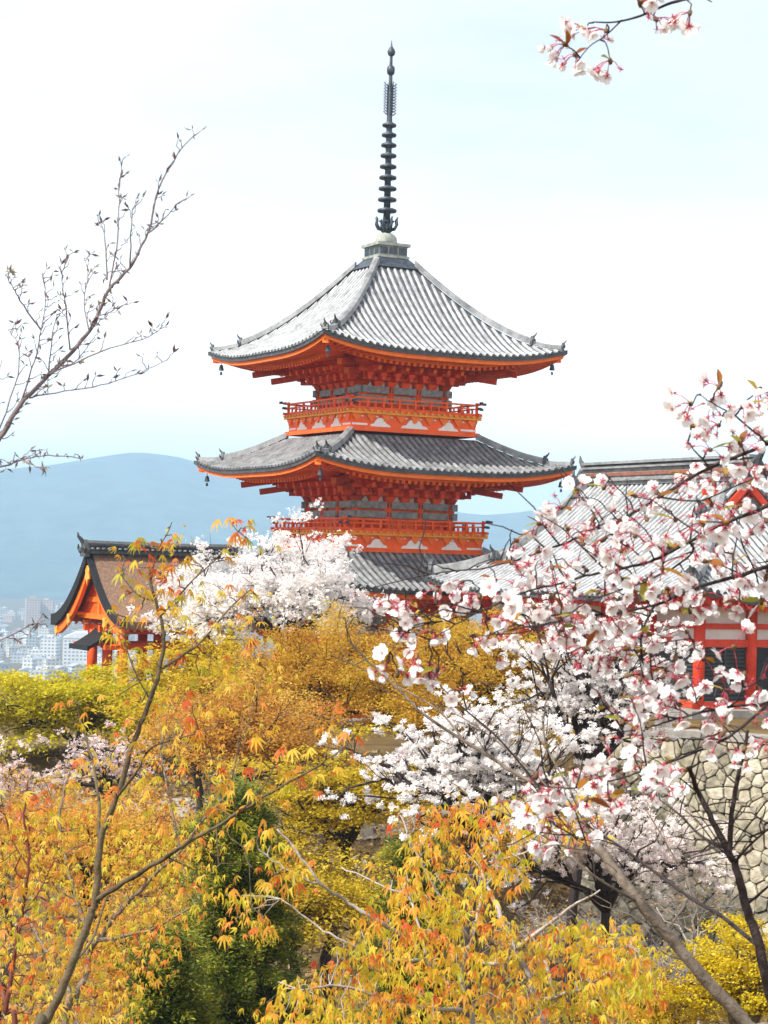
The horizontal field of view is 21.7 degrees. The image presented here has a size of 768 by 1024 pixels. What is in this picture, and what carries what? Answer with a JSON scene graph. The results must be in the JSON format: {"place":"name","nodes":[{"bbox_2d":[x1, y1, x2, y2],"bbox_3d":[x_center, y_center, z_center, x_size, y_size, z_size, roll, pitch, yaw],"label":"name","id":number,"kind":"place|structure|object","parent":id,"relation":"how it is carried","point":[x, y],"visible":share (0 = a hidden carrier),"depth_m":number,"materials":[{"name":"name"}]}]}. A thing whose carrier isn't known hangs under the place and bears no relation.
{"place":"outdoors","nodes":[
{"label":"outdoors","id":0,"kind":"place"},
{"bbox_2d":[0,453,540,609],"bbox_3d":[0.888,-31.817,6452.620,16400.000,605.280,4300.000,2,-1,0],"label":"hills","id":1,"kind":"structure","parent":0,"point":[123,497],"depth_m":5689.72,"materials":[{"name":"blue"}]},
{"bbox_2d":[0,599,767,1023],"bbox_3d":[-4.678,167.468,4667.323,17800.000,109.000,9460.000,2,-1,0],"label":"ground","id":2,"kind":"structure","parent":0,"point":[382,743],"depth_m":58.30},
{"bbox_2d":[0,639,3,655],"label":"city building","id":3,"kind":"structure","parent":2,"relation":"on","point":[2,650],"depth_m":2057.93,"materials":[{"name":"white concrete"}]},
{"bbox_2d":[0,607,6,614],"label":"city building","id":4,"kind":"structure","parent":2,"relation":"on","point":[2,610],"depth_m":3332.69,"materials":[{"name":"white concrete"}]},
{"bbox_2d":[0,629,10,636],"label":"city building","id":5,"kind":"structure","parent":2,"relation":"on","point":[6,633],"depth_m":2437.55,"materials":[{"name":"white concrete"}]},
{"bbox_2d":[0,637,11,650],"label":"city building","id":6,"kind":"structure","parent":2,"relation":"on","point":[7,643],"depth_m":2158.61,"materials":[{"name":"white concrete"}]},
{"bbox_2d":[0,661,12,672],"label":"city building","id":7,"kind":"structure","parent":2,"relation":"on","point":[4,665],"depth_m":1779.18,"materials":[{"name":"grey concrete"}]},
{"bbox_2d":[3,613,13,621],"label":"city building","id":8,"kind":"structure","parent":2,"relation":"on","point":[8,617],"depth_m":3028.87,"materials":[{"name":"grey concrete"}]},
{"bbox_2d":[5,636,15,643],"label":"city building","id":9,"kind":"structure","parent":2,"relation":"on","point":[13,642],"depth_m":2309.19,"materials":[{"name":"white concrete"}]},
{"bbox_2d":[7,610,16,619],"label":"city building","id":10,"kind":"structure","parent":2,"relation":"on","point":[12,612],"depth_m":3140.48,"materials":[{"name":"grey concrete"}]},
{"bbox_2d":[6,644,19,656],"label":"city building","id":11,"kind":"structure","parent":2,"relation":"on","point":[12,648],"depth_m":2047.99,"materials":[{"name":"white concrete"}]},
{"bbox_2d":[12,628,24,637],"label":"city building","id":12,"kind":"structure","parent":2,"relation":"on","point":[18,635],"depth_m":2506.06,"materials":[{"name":"white concrete"}]},
{"bbox_2d":[10,642,28,652],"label":"city building","id":13,"kind":"structure","parent":2,"relation":"on","point":[24,647],"depth_m":2087.15,"materials":[{"name":"white concrete"}]},
{"bbox_2d":[10,650,29,662],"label":"city building","id":14,"kind":"structure","parent":2,"relation":"on","point":[17,656],"depth_m":1943.45,"materials":[{"name":"white concrete"}]},
{"bbox_2d":[17,608,24,614],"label":"city building","id":15,"kind":"structure","parent":2,"relation":"on","point":[20,611],"depth_m":3400.64,"materials":[{"name":"white concrete"}]},
{"bbox_2d":[19,667,33,675],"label":"city building","id":16,"kind":"structure","parent":2,"relation":"on","point":[26,669],"depth_m":1692.42,"materials":[{"name":"white concrete"}]},
{"bbox_2d":[22,655,36,669],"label":"city building","id":17,"kind":"structure","parent":2,"relation":"on","point":[29,661],"depth_m":1827.44,"materials":[{"name":"white concrete"}]},
{"bbox_2d":[24,626,34,633],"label":"city building","id":18,"kind":"structure","parent":2,"relation":"on","point":[28,629],"depth_m":2563.38,"materials":[{"name":"grey concrete"}]},
{"bbox_2d":[0,734,59,1023],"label":"cherry tree","id":19,"kind":"object","parent":2,"relation":"on","point":[6,909],"visible":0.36,"depth_m":41.85,"materials":[{"name":"white plant"}]},
{"bbox_2d":[23,632,36,648],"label":"city building","id":20,"kind":"structure","parent":2,"relation":"on","point":[31,642],"depth_m":2231.39,"materials":[{"name":"white concrete"}]},
{"bbox_2d":[24,596,39,631],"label":"city building","id":21,"kind":"structure","parent":2,"relation":"on","point":[32,606],"depth_m":2690.30,"materials":[{"name":"grey concrete"}]},
{"bbox_2d":[27,647,40,654],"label":"city building","id":22,"kind":"structure","parent":2,"relation":"on","point":[35,651],"depth_m":2000.10,"materials":[{"name":"white concrete"}]},
{"bbox_2d":[29,667,48,679],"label":"city building","id":23,"kind":"structure","parent":2,"relation":"on","point":[43,672],"depth_m":1645.16,"materials":[{"name":"white concrete"}]},
{"bbox_2d":[36,655,48,668],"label":"city building","id":24,"kind":"structure","parent":2,"relation":"on","point":[40,661],"depth_m":1846.01,"materials":[{"name":"white concrete"}]},
{"bbox_2d":[38,625,52,636],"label":"city building","id":25,"kind":"structure","parent":2,"relation":"on","point":[44,630],"depth_m":2528.67,"materials":[{"name":"white concrete"}]},
{"bbox_2d":[39,598,53,631],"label":"city building","id":26,"kind":"structure","parent":2,"relation":"on","point":[47,607],"depth_m":2707.69,"materials":[{"name":"grey concrete"}]},
{"bbox_2d":[0,780,96,1023],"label":"maple sapling","id":27,"kind":"object","parent":2,"relation":"on","point":[22,893],"visible":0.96,"depth_m":5.15,"materials":[{"name":"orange plant"}]},
{"bbox_2d":[41,634,60,658],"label":"city building","id":28,"kind":"structure","parent":2,"relation":"on","point":[50,644],"depth_m":1940.02,"materials":[{"name":"white concrete"}]},
{"bbox_2d":[43,656,61,668],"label":"city building","id":29,"kind":"structure","parent":2,"relation":"on","point":[52,661],"depth_m":1795.05,"materials":[{"name":"white concrete"}]},
{"bbox_2d":[42,666,63,677],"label":"city building","id":30,"kind":"structure","parent":2,"relation":"on","point":[49,668],"depth_m":1730.16,"materials":[{"name":"white concrete"}]},
{"bbox_2d":[55,665,68,673],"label":"city building","id":31,"kind":"structure","parent":2,"relation":"on","point":[62,667],"depth_m":1753.01,"materials":[{"name":"white concrete"}]},
{"bbox_2d":[55,602,70,637],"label":"city building","id":32,"kind":"structure","parent":2,"relation":"on","point":[58,607],"depth_m":2492.21,"materials":[{"name":"grey concrete"}]},
{"bbox_2d":[59,629,71,640],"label":"city building","id":33,"kind":"structure","parent":2,"relation":"on","point":[63,634],"depth_m":2436.15,"materials":[{"name":"white concrete"}]},
{"bbox_2d":[67,663,85,676],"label":"city building","id":34,"kind":"structure","parent":2,"relation":"on","point":[72,666],"depth_m":1760.20,"materials":[{"name":"white concrete"}]},
{"bbox_2d":[72,621,81,626],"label":"city building","id":35,"kind":"structure","parent":2,"relation":"on","point":[79,624],"depth_m":2915.68,"materials":[{"name":"grey concrete"}]},
{"bbox_2d":[69,661,85,669],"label":"city building","id":36,"kind":"structure","parent":2,"relation":"on","point":[81,662],"depth_m":1824.88,"materials":[{"name":"white concrete"}]},
{"bbox_2d":[62,631,98,667],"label":"city building","id":37,"kind":"structure","parent":2,"relation":"on","point":[70,655],"depth_m":1878.74,"materials":[{"name":"white concrete"}]},
{"bbox_2d":[97,654,101,662],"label":"city building","id":38,"kind":"structure","parent":2,"relation":"on","point":[99,657],"depth_m":1868.81,"materials":[{"name":"white concrete"}]},
{"bbox_2d":[0,659,199,764],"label":"lime maple","id":39,"kind":"object","parent":2,"relation":"on","point":[41,697],"visible":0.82,"depth_m":64.25,"materials":[{"name":"yellow plant"}]},
{"bbox_2d":[35,718,168,998],"bbox_3d":[-7.110,8.750,49.929,3.338,7.329,3.272,2,-1,-11],"label":"cherry tree","id":40,"kind":"object","parent":2,"relation":"on","point":[114,761],"visible":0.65,"depth_m":49.61,"materials":[{"name":"white plant"}]},
{"bbox_2d":[0,126,205,647],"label":"budding tree","id":41,"kind":"object","parent":2,"relation":"on","point":[28,395],"visible":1,"depth_m":3.61,"materials":[{"name":"grey plant"}]},
{"bbox_2d":[0,765,208,1023],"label":"rust maple","id":42,"kind":"object","parent":2,"relation":"on","point":[132,819],"visible":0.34,"depth_m":39.29,"materials":[{"name":"orange plant"}]},
{"bbox_2d":[114,993,134,1023],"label":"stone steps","id":43,"kind":"structure","parent":2,"relation":"on","point":[118,1010],"depth_m":47.42,"materials":[{"name":"beige stone"}]},
{"bbox_2d":[46,885,225,1023],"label":"rust maple","id":44,"kind":"object","parent":2,"relation":"on","point":[99,948],"visible":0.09,"depth_m":33.56,"materials":[{"name":"orange plant"}]},
{"bbox_2d":[0,635,297,1023],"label":"maple tree","id":45,"kind":"object","parent":2,"relation":"on","point":[74,997],"visible":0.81,"depth_m":8.16,"materials":[{"name":"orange plant"}]},
{"bbox_2d":[147,634,152,640],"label":"city building","id":46,"kind":"structure","parent":2,"relation":"on","point":[150,637],"depth_m":2394.91,"materials":[{"name":"white concrete"}]},
{"bbox_2d":[50,532,267,700],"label":"temple gate","id":47,"kind":"structure","parent":2,"relation":"on","point":[94,595],"depth_m":92.08,"materials":[{"name":"orange wood"}]},
{"bbox_2d":[109,915,248,1023],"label":"conifer","id":48,"kind":"object","parent":2,"relation":"on","point":[180,1004],"visible":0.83,"depth_m":24.65,"materials":[{"name":"green plant"}]},
{"bbox_2d":[88,618,280,818],"bbox_3d":[-5.482,6.286,59.978,6.939,6.428,6.688,2,-1,0],"label":"olive maple","id":49,"kind":"object","parent":2,"relation":"on","point":[186,674],"visible":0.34,"depth_m":59.27,"materials":[{"name":"yellow plant"}]},
{"bbox_2d":[126,535,252,780],"bbox_3d":[-6.189,4.772,63.966,4.238,8.254,3.534,1,-2,35],"label":"cherry tree","id":50,"kind":"object","parent":2,"relation":"on","point":[188,574],"visible":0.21,"depth_m":63.70,"materials":[{"name":"white plant"}]},
{"bbox_2d":[34,517,366,1023],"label":"maple sapling","id":51,"kind":"object","parent":2,"relation":"on","point":[96,899],"visible":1,"depth_m":4.15,"materials":[{"name":"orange plant"}]},
{"bbox_2d":[116,771,348,1023],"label":"conifer","id":52,"kind":"object","parent":2,"relation":"on","point":[241,964],"visible":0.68,"depth_m":26.55,"materials":[{"name":"green plant"}]},
{"bbox_2d":[111,660,386,998],"bbox_3d":[-3.312,7.848,47.920,6.255,8.785,5.882,1,-2,38],"label":"rust maple","id":53,"kind":"object","parent":2,"relation":"on","point":[289,736],"visible":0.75,"depth_m":47.19,"materials":[{"name":"orange plant"}]},
{"bbox_2d":[1,786,556,846],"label":"path","id":54,"kind":"structure","parent":2,"relation":"on","point":[368,833],"depth_m":60.68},
{"bbox_2d":[166,497,420,832],"bbox_3d":[-3.064,4.692,60.219,7.440,10.251,5.971,1,-2,36],"label":"cherry tree","id":55,"kind":"object","parent":2,"relation":"on","point":[293,590],"visible":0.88,"depth_m":59.09,"materials":[{"name":"white plant"}]},
{"bbox_2d":[127,834,461,1023],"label":"olive maple","id":56,"kind":"object","parent":2,"relation":"on","point":[322,906],"visible":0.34,"depth_m":36.76,"materials":[{"name":"yellow plant"}]},
{"bbox_2d":[188,593,458,869],"bbox_3d":[-1.464,6.736,54.237,7.770,9.060,7.843,2,-1,0],"label":"amber maple","id":57,"kind":"object","parent":2,"relation":"on","point":[310,668],"visible":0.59,"depth_m":53.08,"materials":[{"name":"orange plant"}]},
{"bbox_2d":[202,720,465,1023],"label":"olive maple","id":58,"kind":"object","parent":2,"relation":"on","point":[319,811],"visible":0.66,"depth_m":39.28,"materials":[{"name":"yellow plant"}]},
{"bbox_2d":[186,40,576,730],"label":"pagoda","id":59,"kind":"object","parent":2,"relation":"on","point":[384,346],"visible":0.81,"depth_m":80.60,"materials":[{"name":"tile"}]},
{"bbox_2d":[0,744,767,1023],"bbox_3d":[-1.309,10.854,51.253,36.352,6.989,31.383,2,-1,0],"label":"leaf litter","id":60,"kind":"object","parent":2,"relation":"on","point":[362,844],"visible":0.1,"depth_m":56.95,"materials":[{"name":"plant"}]},
{"bbox_2d":[349,829,473,1023],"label":"conifer","id":61,"kind":"object","parent":2,"relation":"on","point":[399,858],"visible":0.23,"depth_m":29.69,"materials":[{"name":"green plant"}]},
{"bbox_2d":[203,789,670,1023],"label":"maple tree","id":62,"kind":"object","parent":2,"relation":"on","point":[629,976],"visible":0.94,"depth_m":5.59,"materials":[{"name":"yellow plant"}]},
{"bbox_2d":[314,684,608,1022],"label":"cherry tree","id":63,"kind":"object","parent":2,"relation":"on","point":[474,768],"visible":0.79,"depth_m":25.63,"materials":[{"name":"white plant"}]},
{"bbox_2d":[335,599,613,947],"bbox_3d":[2.359,6.828,51.916,7.478,9.456,10.148,2,-1,0],"label":"amber maple","id":64,"kind":"object","parent":2,"relation":"on","point":[463,668],"visible":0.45,"depth_m":50.62,"materials":[{"name":"yellow plant"}]},
{"bbox_2d":[358,747,616,1022],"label":"amber maple","id":65,"kind":"object","parent":2,"relation":"on","point":[465,842],"visible":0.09,"depth_m":43.36,"materials":[{"name":"yellow plant"}]},
{"bbox_2d":[495,881,599,1018],"bbox_3d":[3.031,9.786,37.726,2.367,5.846,2.520,2,-1,0],"label":"bare shrub","id":66,"kind":"object","parent":2,"relation":"on","point":[538,925],"visible":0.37,"depth_m":37.87,"materials":[{"name":"grey plant"}]},
{"bbox_2d":[330,591,767,1023],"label":"cherry tree","id":67,"kind":"object","parent":2,"relation":"on","point":[725,1000],"visible":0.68,"depth_m":4.05,"materials":[{"name":"brown plant"}]},
{"bbox_2d":[354,0,767,1003],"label":"cherry tree","id":68,"kind":"object","parent":2,"relation":"on","point":[566,606],"visible":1,"depth_m":2.50,"materials":[{"name":"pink plant"}]},
{"bbox_2d":[485,573,705,1023],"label":"cherry tree","id":69,"kind":"object","parent":2,"relation":"on","point":[571,697],"visible":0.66,"depth_m":29.64,"materials":[{"name":"white plant"}]},
{"bbox_2d":[542,885,655,964],"bbox_3d":[4.237,10.376,39.884,2.442,6.088,2.999,1,-2,27],"label":"bare shrub","id":70,"kind":"object","parent":2,"relation":"on","point":[597,925],"visible":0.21,"depth_m":39.78,"materials":[{"name":"grey plant"}]},
{"bbox_2d":[461,769,754,1023],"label":"cherry tree","id":71,"kind":"object","parent":2,"relation":"on","point":[648,851],"visible":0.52,"depth_m":27.57,"materials":[{"name":"white plant"}]},
{"bbox_2d":[530,972,728,1023],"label":"yellow maple","id":72,"kind":"object","parent":2,"relation":"on","point":[673,1009],"visible":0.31,"depth_m":25.64,"materials":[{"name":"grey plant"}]},
{"bbox_2d":[503,701,767,887],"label":"terrace","id":73,"kind":"structure","parent":2,"relation":"on","point":[758,729],"depth_m":61.35,"materials":[{"name":"beige stone"}]},
{"bbox_2d":[424,451,767,718],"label":"temple hall","id":74,"kind":"structure","parent":73,"relation":"on","point":[722,631],"depth_m":68.90,"materials":[{"name":"tile"}]},
{"bbox_2d":[610,923,707,997],"bbox_3d":[5.488,10.454,37.767,2.536,5.134,2.858,2,-1,0],"label":"bare shrub","id":75,"kind":"object","parent":2,"relation":"on","point":[684,971],"visible":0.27,"depth_m":37.73,"materials":[{"name":"grey plant"}]},
{"bbox_2d":[577,724,767,965],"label":"stone wall","id":76,"kind":"structure","parent":2,"relation":"on","point":[716,785],"depth_m":55.13,"materials":[{"name":"beige stone"}]},
{"bbox_2d":[631,864,764,1023],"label":"bare shrub","id":77,"kind":"object","parent":2,"relation":"on","point":[679,923],"visible":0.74,"depth_m":42.71,"materials":[{"name":"grey plant"}]},
{"bbox_2d":[643,910,767,1023],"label":"yellow maple","id":78,"kind":"object","parent":2,"relation":"on","point":[736,976],"visible":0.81,"depth_m":24.59,"materials":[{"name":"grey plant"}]},
{"bbox_2d":[0,0,767,514],"label":"sky","id":79,"kind":"structure","parent":0,"point":[624,221],"materials":[{"name":"white"}]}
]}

